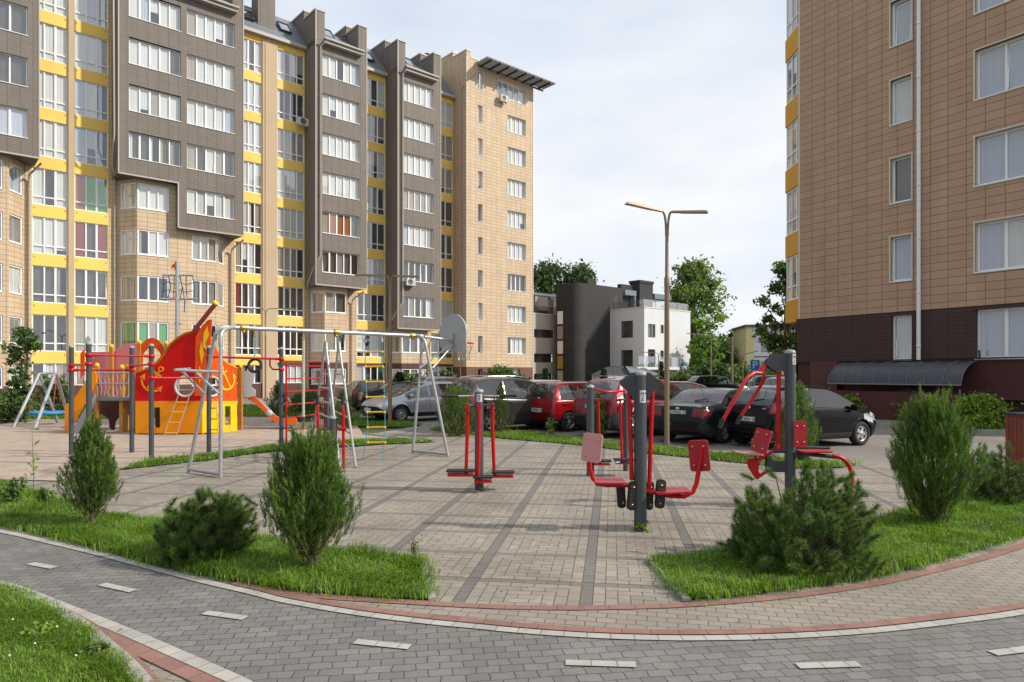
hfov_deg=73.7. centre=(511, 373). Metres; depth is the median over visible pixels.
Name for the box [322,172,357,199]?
window
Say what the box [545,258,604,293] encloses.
tree
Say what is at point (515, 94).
window
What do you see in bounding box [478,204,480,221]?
window
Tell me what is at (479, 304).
window
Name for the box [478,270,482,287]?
window
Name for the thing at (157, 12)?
window
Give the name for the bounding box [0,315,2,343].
window
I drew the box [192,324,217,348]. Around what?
window
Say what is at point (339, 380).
window
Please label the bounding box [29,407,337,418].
lawn
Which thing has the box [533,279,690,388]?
modern house
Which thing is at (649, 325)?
window
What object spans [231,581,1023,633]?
red edge line
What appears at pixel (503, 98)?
air conditioner
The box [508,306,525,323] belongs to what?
window
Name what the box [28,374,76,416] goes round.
shrub
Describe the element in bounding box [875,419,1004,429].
sidewalk
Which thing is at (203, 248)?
window
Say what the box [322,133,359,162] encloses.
window
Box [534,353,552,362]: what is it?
window
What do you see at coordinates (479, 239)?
window
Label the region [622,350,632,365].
window
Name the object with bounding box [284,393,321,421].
juniper
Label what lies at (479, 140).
window
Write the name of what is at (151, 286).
window
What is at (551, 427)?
weed
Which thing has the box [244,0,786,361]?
sky
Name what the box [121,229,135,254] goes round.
window
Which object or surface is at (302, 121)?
air conditioner
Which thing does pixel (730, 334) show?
tree
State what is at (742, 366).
street lamp
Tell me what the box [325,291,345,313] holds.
window
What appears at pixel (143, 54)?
window
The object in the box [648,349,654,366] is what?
window
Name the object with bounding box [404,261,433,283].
window
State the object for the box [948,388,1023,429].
round bush
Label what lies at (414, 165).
window
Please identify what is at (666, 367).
street lamp
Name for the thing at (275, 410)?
juniper
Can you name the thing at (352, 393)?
parked car
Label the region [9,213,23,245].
window
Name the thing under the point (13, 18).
window
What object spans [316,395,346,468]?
lever machine
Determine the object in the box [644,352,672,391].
street lamp
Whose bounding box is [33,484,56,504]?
weed
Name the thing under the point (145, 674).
kerb
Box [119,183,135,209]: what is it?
window
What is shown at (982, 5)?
window
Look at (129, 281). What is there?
window
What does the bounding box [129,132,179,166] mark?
window
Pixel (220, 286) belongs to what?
window
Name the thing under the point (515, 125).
window
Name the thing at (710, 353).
street lamp
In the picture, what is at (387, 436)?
kerb
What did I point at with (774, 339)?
tree
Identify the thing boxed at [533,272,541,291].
tree
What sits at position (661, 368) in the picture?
thuja
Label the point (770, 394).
parked car
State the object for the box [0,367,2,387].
window
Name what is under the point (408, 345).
window
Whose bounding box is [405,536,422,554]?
weed
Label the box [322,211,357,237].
window
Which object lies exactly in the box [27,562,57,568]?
lane dash
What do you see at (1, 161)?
window
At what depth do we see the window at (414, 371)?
57.36 m
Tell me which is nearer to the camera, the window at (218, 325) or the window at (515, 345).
the window at (218, 325)
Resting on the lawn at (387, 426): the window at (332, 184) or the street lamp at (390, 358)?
the street lamp at (390, 358)
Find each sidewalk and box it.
[114,632,224,681]
[239,548,1023,634]
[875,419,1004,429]
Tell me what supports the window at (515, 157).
in the apartment block
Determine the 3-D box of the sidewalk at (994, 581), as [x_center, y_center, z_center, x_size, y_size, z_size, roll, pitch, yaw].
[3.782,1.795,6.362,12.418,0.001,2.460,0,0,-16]
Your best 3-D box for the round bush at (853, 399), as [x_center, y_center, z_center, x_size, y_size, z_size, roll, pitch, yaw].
[13.367,1.313,26.560,1.598,1.175,1.685,0,0,0]
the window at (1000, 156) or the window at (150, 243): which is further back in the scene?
the window at (150, 243)
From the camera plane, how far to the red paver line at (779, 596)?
5.40 m
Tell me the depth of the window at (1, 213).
38.94 m
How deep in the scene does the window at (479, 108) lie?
61.37 m
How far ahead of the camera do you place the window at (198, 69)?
46.05 m
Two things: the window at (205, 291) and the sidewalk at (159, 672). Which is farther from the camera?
the window at (205, 291)
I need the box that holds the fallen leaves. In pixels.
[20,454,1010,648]
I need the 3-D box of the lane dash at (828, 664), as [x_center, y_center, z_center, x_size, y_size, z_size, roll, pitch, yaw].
[1.942,1.790,4.194,0.394,0.001,0.082,0,0,-4]
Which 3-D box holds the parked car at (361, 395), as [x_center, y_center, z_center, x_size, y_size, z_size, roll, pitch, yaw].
[-4.896,1.027,31.880,4.500,1.570,2.139,0,0,-22]
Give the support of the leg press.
on the plaza
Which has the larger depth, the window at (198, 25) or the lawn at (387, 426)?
the window at (198, 25)
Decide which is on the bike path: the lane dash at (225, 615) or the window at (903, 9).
the lane dash at (225, 615)
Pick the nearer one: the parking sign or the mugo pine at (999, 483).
the mugo pine at (999, 483)
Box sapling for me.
[25,427,39,495]
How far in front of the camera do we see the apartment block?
49.98 m
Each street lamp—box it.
[239,308,294,400]
[355,274,419,422]
[624,201,707,446]
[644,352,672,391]
[686,333,714,380]
[726,350,757,398]
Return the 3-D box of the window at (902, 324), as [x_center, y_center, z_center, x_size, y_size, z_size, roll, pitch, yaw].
[15.045,-1.353,26.189,0.525,1.755,0.820,0,0,-33]
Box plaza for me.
[0,425,1023,604]
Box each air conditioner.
[297,117,308,127]
[405,278,415,286]
[499,94,507,103]
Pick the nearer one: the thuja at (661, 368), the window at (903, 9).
the window at (903, 9)
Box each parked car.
[346,380,392,409]
[356,380,431,405]
[360,377,470,420]
[409,376,489,391]
[431,377,520,396]
[440,371,561,431]
[511,380,596,397]
[525,376,612,431]
[572,371,696,437]
[591,366,657,390]
[653,384,765,442]
[654,381,747,400]
[685,375,750,396]
[726,378,875,448]
[747,375,782,396]
[758,376,784,399]
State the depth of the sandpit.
17.62 m
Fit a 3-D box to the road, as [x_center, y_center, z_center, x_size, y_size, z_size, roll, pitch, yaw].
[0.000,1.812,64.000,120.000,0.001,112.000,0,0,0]
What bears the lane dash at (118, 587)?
on the bike path
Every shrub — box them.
[0,391,43,422]
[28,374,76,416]
[288,388,323,412]
[393,370,430,386]
[434,369,456,386]
[480,363,519,389]
[480,371,538,388]
[670,365,701,389]
[681,357,747,386]
[716,347,743,366]
[728,362,757,385]
[743,359,783,383]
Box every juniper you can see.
[54,410,123,522]
[258,417,364,566]
[266,380,291,421]
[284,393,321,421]
[329,389,359,428]
[435,380,474,436]
[486,379,515,431]
[585,391,610,436]
[772,380,822,459]
[884,382,993,521]
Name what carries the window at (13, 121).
in the apartment block
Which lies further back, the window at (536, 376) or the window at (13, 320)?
the window at (536, 376)
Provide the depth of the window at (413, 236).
57.05 m
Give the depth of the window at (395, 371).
56.77 m
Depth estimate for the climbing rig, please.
13.43 m
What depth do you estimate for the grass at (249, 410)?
29.25 m
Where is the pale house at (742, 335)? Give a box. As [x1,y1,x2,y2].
[731,324,794,373]
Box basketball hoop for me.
[419,314,473,368]
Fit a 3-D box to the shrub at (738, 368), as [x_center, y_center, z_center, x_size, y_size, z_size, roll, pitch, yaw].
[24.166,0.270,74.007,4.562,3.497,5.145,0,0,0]
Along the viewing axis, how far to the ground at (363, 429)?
21.82 m
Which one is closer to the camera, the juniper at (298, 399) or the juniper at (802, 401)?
the juniper at (802, 401)
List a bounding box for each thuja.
[392,369,406,390]
[540,368,550,389]
[598,368,609,392]
[656,361,663,391]
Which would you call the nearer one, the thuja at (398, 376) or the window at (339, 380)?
the thuja at (398, 376)
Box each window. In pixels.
[0,0,27,35]
[0,53,26,86]
[0,105,27,138]
[0,160,2,188]
[0,212,2,240]
[0,263,2,291]
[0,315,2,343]
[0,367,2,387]
[9,162,22,195]
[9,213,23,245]
[9,264,23,295]
[9,316,21,344]
[9,367,21,387]
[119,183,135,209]
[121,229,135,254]
[121,275,140,300]
[121,321,135,345]
[129,0,180,31]
[129,38,180,76]
[129,85,180,121]
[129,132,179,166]
[137,229,169,257]
[137,275,169,302]
[138,183,169,212]
[138,321,168,345]
[187,10,233,47]
[187,54,233,90]
[187,99,233,133]
[187,144,233,176]
[187,189,233,219]
[192,236,217,262]
[192,280,216,304]
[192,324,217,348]
[192,378,217,385]
[218,239,224,265]
[218,282,224,307]
[218,325,224,349]
[310,333,323,351]
[310,368,323,384]
[311,291,323,312]
[322,54,359,86]
[322,93,359,124]
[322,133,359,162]
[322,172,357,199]
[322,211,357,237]
[322,250,357,275]
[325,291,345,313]
[325,334,346,351]
[330,368,345,384]
[392,337,400,352]
[392,369,400,379]
[402,333,425,353]
[402,369,425,378]
[403,297,433,318]
[404,81,433,109]
[404,117,432,143]
[404,153,432,178]
[404,189,432,213]
[404,225,433,248]
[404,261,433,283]
[478,73,482,90]
[478,106,482,123]
[478,139,482,156]
[478,172,480,188]
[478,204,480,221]
[478,237,481,254]
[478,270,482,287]
[478,303,482,320]
[478,336,482,353]
[497,80,525,105]
[507,242,523,260]
[507,274,523,291]
[508,116,525,136]
[508,147,524,167]
[508,179,524,198]
[508,211,523,229]
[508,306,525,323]
[508,337,525,354]
[534,329,552,337]
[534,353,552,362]
[534,374,552,382]
[557,310,563,324]
[557,325,563,339]
[557,340,563,354]
[557,355,563,368]
[557,370,563,380]
[622,321,632,337]
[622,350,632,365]
[648,324,654,337]
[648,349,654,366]
[761,339,773,351]
[889,0,912,48]
[889,72,912,126]
[889,152,912,204]
[889,232,912,282]
[893,315,911,360]
[973,0,1011,15]
[973,32,1023,101]
[973,123,1023,187]
[973,214,1023,273]
[974,307,1023,359]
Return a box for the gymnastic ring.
[247,331,262,372]
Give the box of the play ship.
[58,261,299,435]
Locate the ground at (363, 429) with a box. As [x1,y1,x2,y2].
[223,374,551,457]
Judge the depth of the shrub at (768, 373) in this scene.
74.75 m
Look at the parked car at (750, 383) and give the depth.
50.39 m
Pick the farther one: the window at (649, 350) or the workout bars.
the window at (649, 350)
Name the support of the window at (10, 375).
in the apartment block
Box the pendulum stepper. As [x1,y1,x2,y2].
[441,389,516,489]
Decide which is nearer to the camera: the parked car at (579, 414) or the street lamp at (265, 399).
the parked car at (579, 414)
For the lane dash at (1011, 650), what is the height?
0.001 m
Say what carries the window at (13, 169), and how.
in the apartment block
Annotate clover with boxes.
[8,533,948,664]
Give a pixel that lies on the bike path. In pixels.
(295, 643)
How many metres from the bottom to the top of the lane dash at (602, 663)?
0.001 m
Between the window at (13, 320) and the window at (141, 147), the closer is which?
the window at (13, 320)
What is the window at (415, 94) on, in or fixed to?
in the apartment block
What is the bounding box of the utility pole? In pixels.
[726,337,737,382]
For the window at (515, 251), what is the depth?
64.14 m
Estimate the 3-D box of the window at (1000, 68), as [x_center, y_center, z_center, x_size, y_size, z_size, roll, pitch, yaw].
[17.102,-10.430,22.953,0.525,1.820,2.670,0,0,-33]
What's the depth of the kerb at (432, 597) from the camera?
5.46 m
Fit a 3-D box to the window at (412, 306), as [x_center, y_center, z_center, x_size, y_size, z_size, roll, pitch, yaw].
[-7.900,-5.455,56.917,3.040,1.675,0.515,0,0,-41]
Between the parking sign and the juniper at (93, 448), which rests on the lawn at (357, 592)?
the juniper at (93, 448)
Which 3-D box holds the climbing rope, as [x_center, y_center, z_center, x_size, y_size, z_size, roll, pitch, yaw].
[-4.016,0.034,13.142,0.065,1.628,0.065,0,0,-23]
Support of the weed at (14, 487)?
on the lawn at (357, 592)
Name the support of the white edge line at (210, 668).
on the bike path
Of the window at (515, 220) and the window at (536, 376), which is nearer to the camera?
the window at (515, 220)
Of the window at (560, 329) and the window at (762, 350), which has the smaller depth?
the window at (560, 329)
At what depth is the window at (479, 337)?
61.40 m
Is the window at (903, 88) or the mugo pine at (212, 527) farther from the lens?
the window at (903, 88)
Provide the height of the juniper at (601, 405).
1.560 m
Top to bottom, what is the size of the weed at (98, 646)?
0.124 m
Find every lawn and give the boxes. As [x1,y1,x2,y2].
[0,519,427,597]
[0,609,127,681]
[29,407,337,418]
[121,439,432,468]
[354,420,418,426]
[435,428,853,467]
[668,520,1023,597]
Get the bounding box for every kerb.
[0,581,153,681]
[362,433,422,440]
[421,559,435,600]
[650,558,689,601]
[876,423,1004,434]
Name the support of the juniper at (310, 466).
on the lawn at (357, 592)
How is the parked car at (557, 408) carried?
on the road
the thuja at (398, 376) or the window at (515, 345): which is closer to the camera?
the thuja at (398, 376)
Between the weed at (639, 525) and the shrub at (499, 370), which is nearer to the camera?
the weed at (639, 525)
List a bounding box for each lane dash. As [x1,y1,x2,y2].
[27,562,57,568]
[98,583,137,591]
[201,610,247,619]
[352,639,411,648]
[565,659,635,666]
[795,661,862,667]
[987,646,1023,655]
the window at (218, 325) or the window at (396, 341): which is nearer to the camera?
the window at (218, 325)
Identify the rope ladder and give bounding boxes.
[362,336,385,459]
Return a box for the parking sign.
[750,359,759,385]
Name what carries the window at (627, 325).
in the modern house at (592, 326)
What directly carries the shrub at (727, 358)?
on the ground at (363, 429)
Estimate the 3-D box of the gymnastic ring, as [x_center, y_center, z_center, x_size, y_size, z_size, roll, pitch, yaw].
[-4.705,-0.391,12.486,0.286,0.778,0.114,0,0,0]
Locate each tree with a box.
[0,324,48,420]
[533,253,579,356]
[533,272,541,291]
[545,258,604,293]
[656,254,737,370]
[685,332,725,370]
[715,335,730,360]
[722,330,732,340]
[751,259,795,383]
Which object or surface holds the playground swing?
on the sandpit
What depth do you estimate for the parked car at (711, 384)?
48.68 m
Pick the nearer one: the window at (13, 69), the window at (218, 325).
the window at (13, 69)
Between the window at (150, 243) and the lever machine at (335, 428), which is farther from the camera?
the window at (150, 243)
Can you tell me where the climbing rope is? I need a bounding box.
[302,333,304,416]
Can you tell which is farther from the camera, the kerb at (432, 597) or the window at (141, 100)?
the window at (141, 100)
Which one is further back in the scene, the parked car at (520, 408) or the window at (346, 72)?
the window at (346, 72)
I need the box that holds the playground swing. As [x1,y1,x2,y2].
[12,371,65,428]
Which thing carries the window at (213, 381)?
in the apartment block
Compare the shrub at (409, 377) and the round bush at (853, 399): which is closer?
the round bush at (853, 399)
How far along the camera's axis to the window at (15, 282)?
39.95 m
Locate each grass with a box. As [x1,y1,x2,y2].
[4,403,349,419]
[347,416,421,426]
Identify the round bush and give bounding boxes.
[834,393,868,410]
[890,389,917,419]
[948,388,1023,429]
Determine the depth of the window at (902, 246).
26.26 m
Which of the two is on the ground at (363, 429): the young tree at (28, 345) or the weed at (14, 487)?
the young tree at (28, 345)
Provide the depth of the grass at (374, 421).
23.96 m
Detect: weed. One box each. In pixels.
[0,477,27,502]
[20,620,55,638]
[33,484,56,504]
[75,639,110,656]
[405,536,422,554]
[545,417,556,434]
[633,520,651,531]
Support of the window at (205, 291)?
in the apartment block
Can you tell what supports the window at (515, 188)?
in the apartment block
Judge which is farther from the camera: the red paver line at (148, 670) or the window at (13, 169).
the window at (13, 169)
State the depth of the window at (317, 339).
52.29 m
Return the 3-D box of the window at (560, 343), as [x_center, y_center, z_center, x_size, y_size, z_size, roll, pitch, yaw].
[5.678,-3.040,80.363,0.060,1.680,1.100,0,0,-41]
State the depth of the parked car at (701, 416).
17.49 m
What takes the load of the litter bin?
on the plaza
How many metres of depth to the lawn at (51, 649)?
4.26 m
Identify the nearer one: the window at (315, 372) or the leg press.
the leg press
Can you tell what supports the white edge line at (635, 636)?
on the bike path
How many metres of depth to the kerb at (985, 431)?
20.62 m
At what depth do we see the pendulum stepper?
10.49 m
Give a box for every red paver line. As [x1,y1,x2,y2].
[78,614,159,681]
[250,542,1023,609]
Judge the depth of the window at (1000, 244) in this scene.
23.49 m
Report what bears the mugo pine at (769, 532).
on the lawn at (731, 592)
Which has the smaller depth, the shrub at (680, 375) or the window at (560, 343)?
the shrub at (680, 375)
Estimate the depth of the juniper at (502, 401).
20.43 m
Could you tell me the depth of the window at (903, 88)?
26.26 m
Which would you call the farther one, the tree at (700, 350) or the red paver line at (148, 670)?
the tree at (700, 350)
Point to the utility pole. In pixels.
(731, 341)
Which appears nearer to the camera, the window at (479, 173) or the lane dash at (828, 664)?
the lane dash at (828, 664)
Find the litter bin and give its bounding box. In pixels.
[1003,412,1023,469]
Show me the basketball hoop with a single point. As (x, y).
(453, 334)
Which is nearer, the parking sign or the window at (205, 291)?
the parking sign
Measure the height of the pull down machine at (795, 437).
2.126 m
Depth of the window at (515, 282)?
64.24 m
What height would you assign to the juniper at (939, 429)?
1.845 m
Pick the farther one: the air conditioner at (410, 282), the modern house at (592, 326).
the modern house at (592, 326)
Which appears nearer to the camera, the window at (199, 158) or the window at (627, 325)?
the window at (199, 158)
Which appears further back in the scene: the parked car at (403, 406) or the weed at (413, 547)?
the parked car at (403, 406)
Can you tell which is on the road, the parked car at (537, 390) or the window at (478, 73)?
the parked car at (537, 390)
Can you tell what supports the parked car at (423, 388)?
on the road
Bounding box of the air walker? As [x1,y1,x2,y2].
[586,384,633,475]
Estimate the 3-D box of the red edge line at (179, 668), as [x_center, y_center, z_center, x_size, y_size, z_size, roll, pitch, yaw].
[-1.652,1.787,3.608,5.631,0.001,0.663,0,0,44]
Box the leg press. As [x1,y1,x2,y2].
[581,370,710,530]
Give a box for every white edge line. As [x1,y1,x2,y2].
[0,529,1023,639]
[3,581,252,681]
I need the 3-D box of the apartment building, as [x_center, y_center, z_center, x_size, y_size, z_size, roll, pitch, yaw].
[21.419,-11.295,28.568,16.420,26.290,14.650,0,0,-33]
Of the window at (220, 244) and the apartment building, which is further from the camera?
the window at (220, 244)
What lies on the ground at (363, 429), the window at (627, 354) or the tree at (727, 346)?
the tree at (727, 346)
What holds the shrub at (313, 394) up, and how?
on the lawn at (225, 416)
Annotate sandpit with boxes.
[0,416,394,480]
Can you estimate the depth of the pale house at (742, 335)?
89.92 m
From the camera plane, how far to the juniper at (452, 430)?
19.48 m
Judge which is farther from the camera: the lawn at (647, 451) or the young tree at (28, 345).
the young tree at (28, 345)
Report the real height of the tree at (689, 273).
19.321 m
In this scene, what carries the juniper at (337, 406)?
on the ground at (363, 429)
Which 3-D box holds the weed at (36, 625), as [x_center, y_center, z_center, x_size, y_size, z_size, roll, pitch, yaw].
[-3.220,1.763,4.633,0.203,0.136,0.213,0,0,0]
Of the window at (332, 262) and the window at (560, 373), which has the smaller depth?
the window at (332, 262)
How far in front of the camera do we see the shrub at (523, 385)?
56.65 m
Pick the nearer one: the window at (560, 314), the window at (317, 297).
the window at (317, 297)
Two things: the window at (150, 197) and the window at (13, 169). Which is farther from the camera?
the window at (150, 197)
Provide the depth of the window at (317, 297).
52.25 m
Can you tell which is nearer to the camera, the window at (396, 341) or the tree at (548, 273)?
the window at (396, 341)
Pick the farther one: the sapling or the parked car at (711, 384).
the parked car at (711, 384)
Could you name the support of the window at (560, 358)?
in the modern house at (592, 326)
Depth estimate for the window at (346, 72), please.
52.49 m
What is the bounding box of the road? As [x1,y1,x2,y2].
[38,389,1004,465]
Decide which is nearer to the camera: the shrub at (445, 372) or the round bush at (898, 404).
the round bush at (898, 404)
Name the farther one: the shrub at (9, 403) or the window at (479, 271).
the window at (479, 271)
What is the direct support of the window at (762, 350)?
in the pale house at (742, 335)
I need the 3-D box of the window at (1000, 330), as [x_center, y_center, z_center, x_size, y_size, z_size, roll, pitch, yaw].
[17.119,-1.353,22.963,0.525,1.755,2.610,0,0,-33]
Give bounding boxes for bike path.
[0,533,1023,681]
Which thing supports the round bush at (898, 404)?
on the lawn
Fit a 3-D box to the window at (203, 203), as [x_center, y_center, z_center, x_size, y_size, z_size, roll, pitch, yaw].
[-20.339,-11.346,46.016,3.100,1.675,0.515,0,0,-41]
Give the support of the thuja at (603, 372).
on the ground at (363, 429)
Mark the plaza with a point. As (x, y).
(487, 546)
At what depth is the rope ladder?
14.22 m
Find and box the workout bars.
[68,342,328,458]
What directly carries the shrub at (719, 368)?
on the ground at (363, 429)
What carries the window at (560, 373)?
in the modern house at (592, 326)
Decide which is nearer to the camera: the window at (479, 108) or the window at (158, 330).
the window at (158, 330)
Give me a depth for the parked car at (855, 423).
16.75 m
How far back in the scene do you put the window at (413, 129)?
57.03 m
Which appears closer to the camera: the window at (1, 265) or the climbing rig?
the climbing rig
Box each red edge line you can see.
[105,629,223,681]
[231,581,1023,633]
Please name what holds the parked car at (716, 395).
on the road
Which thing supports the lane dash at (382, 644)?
on the bike path
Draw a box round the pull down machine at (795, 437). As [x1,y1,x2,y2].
[718,349,853,503]
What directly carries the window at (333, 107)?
in the apartment block
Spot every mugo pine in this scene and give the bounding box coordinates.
[150,485,261,565]
[715,455,888,579]
[959,441,1023,505]
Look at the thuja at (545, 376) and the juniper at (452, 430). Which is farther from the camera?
the thuja at (545, 376)
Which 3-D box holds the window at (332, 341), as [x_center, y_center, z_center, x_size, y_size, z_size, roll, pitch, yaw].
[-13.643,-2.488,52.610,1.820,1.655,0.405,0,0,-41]
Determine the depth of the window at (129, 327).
43.78 m
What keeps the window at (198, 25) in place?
in the apartment block
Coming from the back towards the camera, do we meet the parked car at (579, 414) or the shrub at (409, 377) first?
the shrub at (409, 377)
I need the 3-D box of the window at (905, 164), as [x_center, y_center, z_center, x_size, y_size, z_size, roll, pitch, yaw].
[15.029,-7.410,26.178,0.525,1.820,0.880,0,0,-33]
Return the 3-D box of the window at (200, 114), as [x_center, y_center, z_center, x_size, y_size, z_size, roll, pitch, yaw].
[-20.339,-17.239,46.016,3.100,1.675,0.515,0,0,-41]
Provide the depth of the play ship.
20.45 m
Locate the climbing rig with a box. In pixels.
[174,324,448,477]
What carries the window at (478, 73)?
in the apartment block
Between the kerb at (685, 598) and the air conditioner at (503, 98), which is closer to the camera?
the kerb at (685, 598)
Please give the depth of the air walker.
12.05 m
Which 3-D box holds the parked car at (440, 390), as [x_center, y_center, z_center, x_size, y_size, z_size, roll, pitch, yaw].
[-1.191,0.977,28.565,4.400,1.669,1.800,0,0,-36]
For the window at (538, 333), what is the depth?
81.20 m
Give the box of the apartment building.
[785,0,1023,423]
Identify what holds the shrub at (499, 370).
on the ground at (363, 429)

